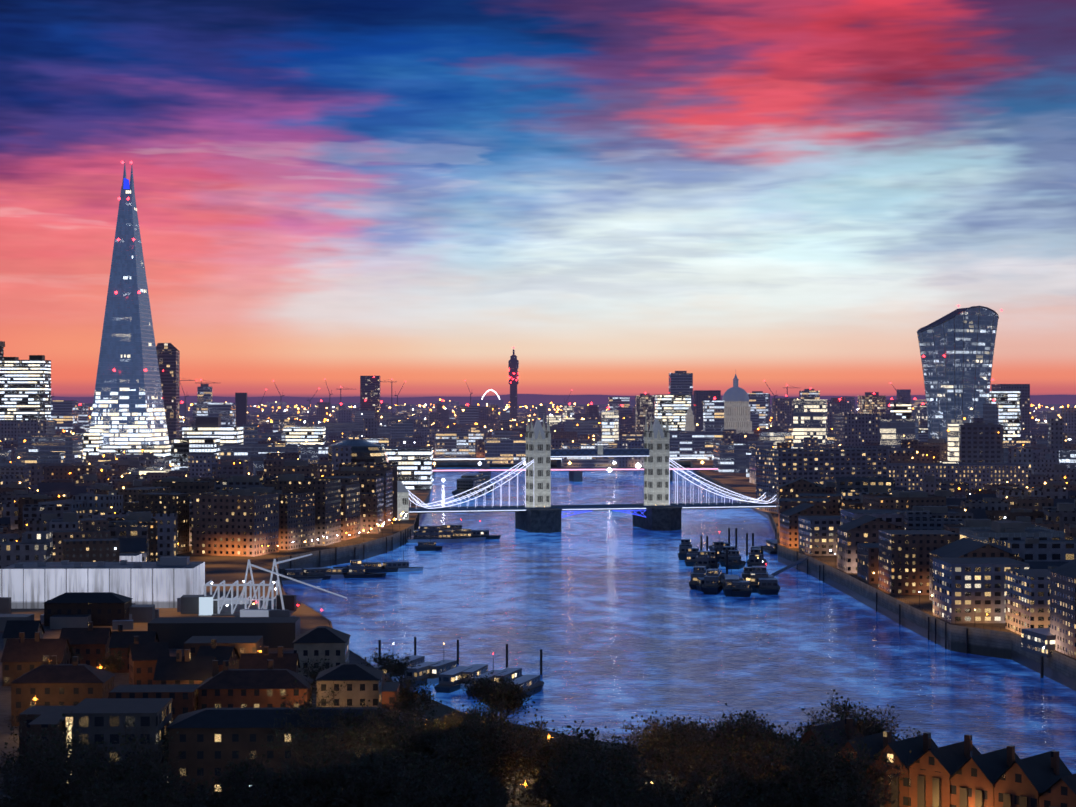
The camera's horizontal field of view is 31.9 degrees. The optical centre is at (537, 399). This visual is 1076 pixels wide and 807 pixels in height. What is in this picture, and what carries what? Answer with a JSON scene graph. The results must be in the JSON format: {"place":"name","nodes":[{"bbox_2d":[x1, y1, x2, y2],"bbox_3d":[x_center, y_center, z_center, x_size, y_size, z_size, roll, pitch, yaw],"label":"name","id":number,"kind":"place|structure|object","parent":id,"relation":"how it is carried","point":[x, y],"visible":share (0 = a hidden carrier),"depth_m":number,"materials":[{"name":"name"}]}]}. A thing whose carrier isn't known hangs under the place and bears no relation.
{"place":"outdoors","nodes":[
{"label":"outdoors","id":0,"kind":"place"},
{"bbox_2d":[0,341,50,419],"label":"office building","id":1,"kind":"structure","parent":0,"point":[25,389],"depth_m":1933.36,"materials":[{"name":"white glass"}]},
{"bbox_2d":[0,688,779,806],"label":"park ground","id":2,"kind":"structure","parent":0,"point":[442,709],"depth_m":370.54,"materials":[{"name":"green plant"}]},
{"bbox_2d":[31,650,775,806],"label":"street lamp posts","id":3,"kind":"object","parent":2,"relation":"on","point":[244,788],"visible":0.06,"depth_m":299.69,"materials":[{"name":"black metal"}]},
{"bbox_2d":[0,404,1075,792],"bbox_3d":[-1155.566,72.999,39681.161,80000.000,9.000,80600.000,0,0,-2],"label":"ground","id":4,"kind":"structure","parent":0,"point":[990,640],"depth_m":693.36,"materials":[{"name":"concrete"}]},
{"bbox_2d":[89,162,168,444],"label":"skyscraper","id":5,"kind":"structure","parent":4,"relation":"on","point":[128,406],"depth_m":1818.76,"materials":[{"name":"blue glass"}]},
{"bbox_2d":[0,552,346,630],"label":"riverside frames","id":6,"kind":"structure","parent":4,"relation":"on","point":[280,605],"depth_m":598.38,"materials":[{"name":"silver metal"}]},
{"bbox_2d":[328,440,388,462],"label":"city hall","id":7,"kind":"structure","parent":4,"relation":"on","point":[365,451],"depth_m":1304.38,"materials":[{"name":"grey glass"}]},
{"bbox_2d":[0,646,921,806],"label":"park trees","id":8,"kind":"object","parent":4,"relation":"on","point":[431,763],"visible":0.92,"depth_m":267.41,"materials":[{"name":"green plant"}]},
{"bbox_2d":[51,378,906,432],"bbox_3d":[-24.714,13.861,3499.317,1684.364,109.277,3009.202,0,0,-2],"label":"tower cranes","id":9,"kind":"object","parent":4,"relation":"on","point":[399,392],"visible":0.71,"depth_m":3613.41,"materials":[{"name":"black"}]},
{"bbox_2d":[472,390,503,406],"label":"stadium","id":10,"kind":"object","parent":4,"relation":"on","point":[499,402],"depth_m":11993.43,"materials":[{"name":"white metal"}]},
{"bbox_2d":[508,346,518,420],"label":"communications tower","id":11,"kind":"structure","parent":4,"relation":"on","point":[513,364],"depth_m":3991.05,"materials":[{"name":"black concrete"}]},
{"bbox_2d":[0,343,1029,489],"bbox_3d":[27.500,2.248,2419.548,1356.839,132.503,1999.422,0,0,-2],"label":"city buildings","id":12,"kind":"structure","parent":4,"relation":"on","point":[211,432],"depth_m":2041.97,"materials":[{"name":"black glass"}]},
{"bbox_2d":[0,396,1075,657],"bbox_3d":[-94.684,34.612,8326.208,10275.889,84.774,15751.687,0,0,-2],"label":"city blocks","id":13,"kind":"structure","parent":4,"relation":"on","point":[886,512],"depth_m":924.55,"materials":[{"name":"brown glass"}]},
{"bbox_2d":[0,538,1075,806],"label":"buildings","id":14,"kind":"structure","parent":4,"relation":"on","point":[216,690],"depth_m":378.62,"materials":[{"name":"brick"}]},
{"bbox_2d":[10,161,1075,783],"bbox_3d":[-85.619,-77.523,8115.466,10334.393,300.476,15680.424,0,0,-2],"label":"city lamps","id":15,"kind":"object","parent":4,"relation":"on","point":[638,465],"visible":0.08,"depth_m":1807.12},
{"bbox_2d":[276,513,1074,746],"bbox_3d":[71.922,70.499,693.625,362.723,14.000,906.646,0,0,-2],"label":"embankment fenders","id":16,"kind":"object","parent":4,"relation":"on","point":[416,524],"visible":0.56,"depth_m":733.08,"materials":[{"name":"black wood"}]},
{"bbox_2d":[685,374,753,433],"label":"cathedral","id":17,"kind":"structure","parent":4,"relation":"on","point":[735,399],"depth_m":2242.22,"materials":[{"name":"stone"}]},
{"bbox_2d":[917,306,998,441],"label":"walkie talkie","id":18,"kind":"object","parent":4,"relation":"on","point":[957,379],"visible":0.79,"depth_m":1714.88,"materials":[{"name":"blue glass"}]},
{"bbox_2d":[0,0,1075,397],"label":"sky","id":19,"kind":"structure","parent":0,"point":[622,196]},
{"bbox_2d":[51,394,1075,403],"bbox_3d":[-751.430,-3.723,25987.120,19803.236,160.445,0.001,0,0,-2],"label":"distant hills","id":20,"kind":"structure","parent":0,"point":[603,399],"depth_m":25986.69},
{"bbox_2d":[283,468,1075,773],"bbox_3d":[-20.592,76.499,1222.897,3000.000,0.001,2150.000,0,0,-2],"label":"river water","id":21,"kind":"structure","parent":0,"point":[614,617],"depth_m":617.94,"materials":[{"name":"blue liquid"}]},
{"bbox_2d":[433,457,717,481],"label":"bridge","id":22,"kind":"structure","parent":21,"relation":"in","point":[575,474],"depth_m":1756.06,"materials":[{"name":"grey concrete"}]},
{"bbox_2d":[397,413,775,532],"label":"suspension bridge","id":23,"kind":"structure","parent":21,"relation":"in","point":[537,512],"depth_m":1102.12,"materials":[{"name":"stone"}]},
{"bbox_2d":[281,473,1054,696],"bbox_3d":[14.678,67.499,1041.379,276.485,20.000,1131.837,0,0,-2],"label":"boats","id":24,"kind":"object","parent":21,"relation":"in","point":[708,576],"visible":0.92,"depth_m":779.25,"materials":[{"name":"grey"}]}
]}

